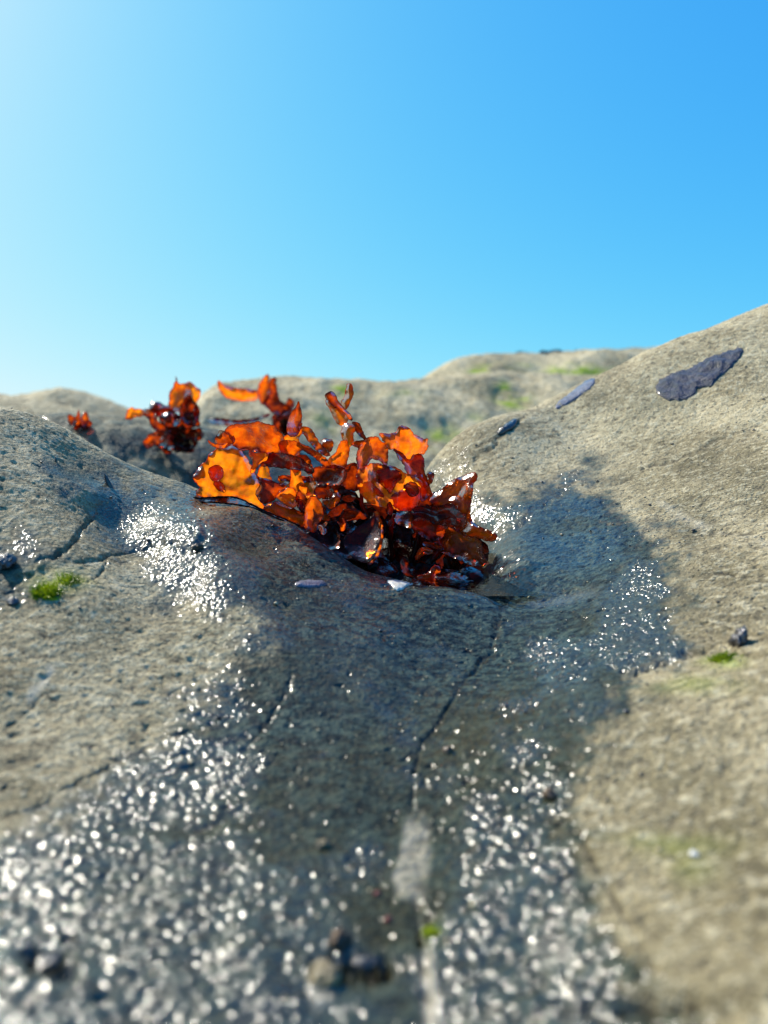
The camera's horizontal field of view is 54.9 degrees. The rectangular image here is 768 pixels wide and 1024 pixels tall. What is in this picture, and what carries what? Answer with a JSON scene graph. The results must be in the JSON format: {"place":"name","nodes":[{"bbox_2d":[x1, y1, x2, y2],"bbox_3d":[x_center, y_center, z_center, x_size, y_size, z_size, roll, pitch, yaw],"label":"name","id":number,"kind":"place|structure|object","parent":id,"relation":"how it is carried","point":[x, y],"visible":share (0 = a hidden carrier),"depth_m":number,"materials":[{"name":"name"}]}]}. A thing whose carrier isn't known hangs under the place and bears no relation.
{"place":"outdoors","nodes":[
{"label":"outdoors","id":0,"kind":"place"},
{"bbox_2d":[0,304,767,1023],"bbox_3d":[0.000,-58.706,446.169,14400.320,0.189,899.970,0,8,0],"label":"ground","id":1,"kind":"structure","parent":0,"point":[666,734],"depth_m":0.14,"materials":[{"name":"grey stone"}]},
{"bbox_2d":[0,552,17,569],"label":"pebble","id":2,"kind":"object","parent":1,"relation":"on","point":[7,560],"visible":1,"depth_m":0.18,"materials":[{"name":"grey stone"}]},
{"bbox_2d":[6,597,18,604],"bbox_3d":[-0.086,0.020,0.170,0.003,0.001,0.003,-18,32,-42],"label":"barnacle","id":3,"kind":"object","parent":1,"relation":"on","point":[12,601],"visible":1,"depth_m":0.17},
{"bbox_2d":[27,579,64,600],"bbox_3d":[-0.080,0.018,0.174,0.010,0.005,0.008,0,8,0],"label":"algae tuft","id":4,"kind":"object","parent":1,"relation":"on","point":[48,591],"visible":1,"depth_m":0.17,"materials":[{"name":"green plant"}]},
{"bbox_2d":[0,393,94,414],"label":"rock","id":5,"kind":"object","parent":1,"relation":"on","point":[35,407],"visible":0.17,"depth_m":0.91,"materials":[{"name":"grey stone"}]},
{"bbox_2d":[34,950,62,973],"bbox_3d":[-0.040,0.054,0.088,0.003,0.002,0.004,5,14,43],"label":"pebble","id":6,"kind":"object","parent":1,"relation":"on","point":[47,961],"visible":1,"depth_m":0.09,"materials":[{"name":"grey stone"}]},
{"bbox_2d":[50,570,84,586],"bbox_3d":[-0.077,0.016,0.179,0.009,0.004,0.006,0,8,0],"label":"algae tuft","id":7,"kind":"object","parent":1,"relation":"on","point":[69,579],"visible":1,"depth_m":0.18,"materials":[{"name":"green plant"}]},
{"bbox_2d":[12,387,147,418],"bbox_3d":[-0.703,-0.073,1.528,0.688,0.356,0.950,0,8,0],"label":"rock","id":8,"kind":"object","parent":1,"relation":"on","point":[85,401],"visible":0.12,"depth_m":1.35,"materials":[{"name":"grey stone"}]},
{"bbox_2d":[104,474,112,487],"bbox_3d":[-0.086,-0.010,0.231,0.003,0.004,0.001,0,8,0],"label":"shell splinter","id":9,"kind":"object","parent":1,"relation":"on","point":[107,481],"visible":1,"depth_m":0.23,"materials":[{"name":"grey"}]},
{"bbox_2d":[37,412,327,518],"bbox_3d":[-0.189,0.002,0.535,0.324,0.146,0.340,0,8,0],"label":"rock","id":10,"kind":"object","parent":1,"relation":"on","point":[122,438],"visible":0.14,"depth_m":0.52,"materials":[{"name":"grey stone"}]},
{"bbox_2d":[68,410,91,430],"bbox_3d":[-0.213,-0.061,0.517,0.017,0.022,0.019,-2,8,-17],"label":"seaweed","id":11,"kind":"object","parent":10,"relation":"on","point":[82,423],"visible":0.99,"depth_m":0.51,"materials":[{"name":"orange plant"}]},
{"bbox_2d":[125,377,203,452],"bbox_3d":[-0.142,-0.064,0.499,0.048,0.054,0.043,3,8,24],"label":"seaweed","id":12,"kind":"object","parent":10,"relation":"on","point":[175,431],"visible":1,"depth_m":0.49,"materials":[{"name":"orange plant"}]},
{"bbox_2d":[207,374,294,435],"bbox_3d":[-0.106,-0.087,0.609,0.078,0.052,0.035,-4,9,-30],"label":"seaweed","id":13,"kind":"object","parent":10,"relation":"on","point":[266,393],"visible":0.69,"depth_m":0.61,"materials":[{"name":"orange plant"}]},
{"bbox_2d":[190,543,203,550],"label":"pebble","id":14,"kind":"object","parent":1,"relation":"on","point":[196,546],"visible":1,"depth_m":0.20,"materials":[{"name":"grey stone"}]},
{"bbox_2d":[295,580,326,587],"bbox_3d":[-0.020,0.020,0.205,0.008,0.003,0.010,0,8,0],"label":"flake","id":15,"kind":"object","parent":1,"relation":"on","point":[310,583],"visible":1,"depth_m":0.20,"materials":[{"name":"blue stone"}]},
{"bbox_2d":[307,959,341,989],"bbox_3d":[-0.007,0.056,0.090,0.005,0.003,0.004,-10,-5,15],"label":"pebble","id":16,"kind":"object","parent":1,"relation":"on","point":[324,974],"visible":1,"depth_m":0.09,"materials":[{"name":"beige stone"}]},
{"bbox_2d":[316,839,332,849],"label":"pebble","id":17,"kind":"object","parent":1,"relation":"on","point":[325,844],"visible":1,"depth_m":0.12,"materials":[{"name":"grey stone"}]},
{"bbox_2d":[330,926,352,950],"bbox_3d":[-0.006,0.056,0.097,0.003,0.003,0.003,9,6,-44],"label":"pebble","id":18,"kind":"object","parent":1,"relation":"on","point":[341,938],"visible":1,"depth_m":0.10,"materials":[{"name":"stone"}]},
{"bbox_2d":[193,383,497,591],"bbox_3d":[-0.016,0.000,0.252,0.109,0.087,0.043,0,8,0],"label":"seaweed","id":19,"kind":"object","parent":1,"relation":"on","point":[418,528],"visible":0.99,"depth_m":0.25,"materials":[{"name":"orange plant"}]},
{"bbox_2d":[351,955,382,970],"bbox_3d":[-0.002,0.057,0.093,0.003,0.002,0.004,-4,-15,45],"label":"pebble","id":20,"kind":"object","parent":1,"relation":"on","point":[367,962],"visible":1,"depth_m":0.09,"materials":[{"name":"grey stone"}]},
{"bbox_2d":[374,890,379,896],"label":"pebble","id":21,"kind":"object","parent":1,"relation":"on","point":[377,893],"visible":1,"depth_m":0.11,"materials":[{"name":"stone"}]},
{"bbox_2d":[0,320,767,1022],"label":"sand grains","id":22,"kind":"object","parent":1,"relation":"on","point":[474,904],"visible":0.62,"depth_m":0.13},
{"bbox_2d":[0,345,767,1022],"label":"dark grit","id":23,"kind":"object","parent":1,"relation":"on","point":[536,1011],"visible":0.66,"depth_m":0.14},
{"bbox_2d":[384,916,391,923],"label":"pebble","id":24,"kind":"object","parent":1,"relation":"on","point":[387,919],"visible":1,"depth_m":0.10,"materials":[{"name":"stone"}]},
{"bbox_2d":[197,371,596,473],"bbox_3d":[0.120,-0.036,1.172,0.911,0.400,1.267,0,8,0],"label":"rock","id":25,"kind":"object","parent":1,"relation":"on","point":[439,412],"visible":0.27,"depth_m":1.17,"materials":[{"name":"grey stone"}]},
{"bbox_2d":[387,580,412,590],"bbox_3d":[0.006,0.025,0.257,0.010,0.020,0.088,0,8,0],"label":"shell flake","id":26,"kind":"object","parent":1,"relation":"on","point":[397,585],"visible":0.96,"depth_m":0.22,"materials":[{"name":"white"}]},
{"bbox_2d":[421,924,440,936],"bbox_3d":[0.006,0.056,0.099,0.003,0.001,0.002,0,8,0],"label":"algae tuft","id":27,"kind":"object","parent":1,"relation":"on","point":[426,931],"visible":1,"depth_m":0.10,"materials":[{"name":"green plant"}]},
{"bbox_2d":[442,746,452,753],"bbox_3d":[0.013,0.046,0.143,0.003,0.002,0.002,13,18,-21],"label":"snail","id":28,"kind":"object","parent":1,"relation":"on","point":[447,749],"visible":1,"depth_m":0.14},
{"bbox_2d":[497,418,516,434],"bbox_3d":[0.056,-0.039,0.337,0.011,0.008,0.011,0,8,0],"label":"mussel","id":29,"kind":"object","parent":1,"relation":"on","point":[507,427],"visible":1,"depth_m":0.33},
{"bbox_2d":[421,347,654,378],"bbox_3d":[0.714,-0.249,2.211,1.416,0.576,1.549,0,8,0],"label":"rock","id":30,"kind":"object","parent":1,"relation":"on","point":[589,362],"visible":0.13,"depth_m":2.02,"materials":[{"name":"beige stone"}]},
{"bbox_2d":[539,349,554,353],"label":"seaweed tuft","id":31,"kind":"object","parent":30,"relation":"on","point":[547,351],"visible":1,"depth_m":2.15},
{"bbox_2d":[542,788,556,799],"bbox_3d":[0.028,0.047,0.124,0.002,0.002,0.003,-17,16,-35],"label":"snail","id":32,"kind":"object","parent":1,"relation":"on","point":[549,793],"visible":1,"depth_m":0.12},
{"bbox_2d":[555,378,594,408],"bbox_3d":[0.093,-0.057,0.357,0.028,0.016,0.010,-6,10,-39],"label":"laver","id":33,"kind":"object","parent":1,"relation":"on","point":[580,390],"visible":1,"depth_m":0.36,"materials":[{"name":"plant"}]},
{"bbox_2d":[689,849,700,856],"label":"pebble","id":34,"kind":"object","parent":1,"relation":"on","point":[692,852],"visible":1,"depth_m":0.10,"materials":[{"name":"white stone"}]},
{"bbox_2d":[655,347,743,400],"bbox_3d":[0.142,-0.062,0.331,0.039,0.026,0.019,0,8,0],"label":"laver","id":35,"kind":"object","parent":1,"relation":"on","point":[681,385],"visible":1,"depth_m":0.33,"materials":[{"name":"purple plant"}]},
{"bbox_2d":[706,650,743,662],"bbox_3d":[0.070,0.030,0.152,0.007,0.003,0.005,0,8,0],"label":"algae tuft","id":36,"kind":"object","parent":1,"relation":"on","point":[718,657],"visible":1,"depth_m":0.15,"materials":[{"name":"green plant"}]},
{"bbox_2d":[728,625,748,647],"bbox_3d":[0.075,0.027,0.157,0.003,0.006,0.005,13,20,3],"label":"mussel","id":37,"kind":"object","parent":1,"relation":"on","point":[739,637],"visible":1,"depth_m":0.16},
{"bbox_2d":[0,0,767,414],"label":"sky","id":38,"kind":"structure","parent":0,"point":[202,193],"materials":[{"name":"blue"}]}
]}

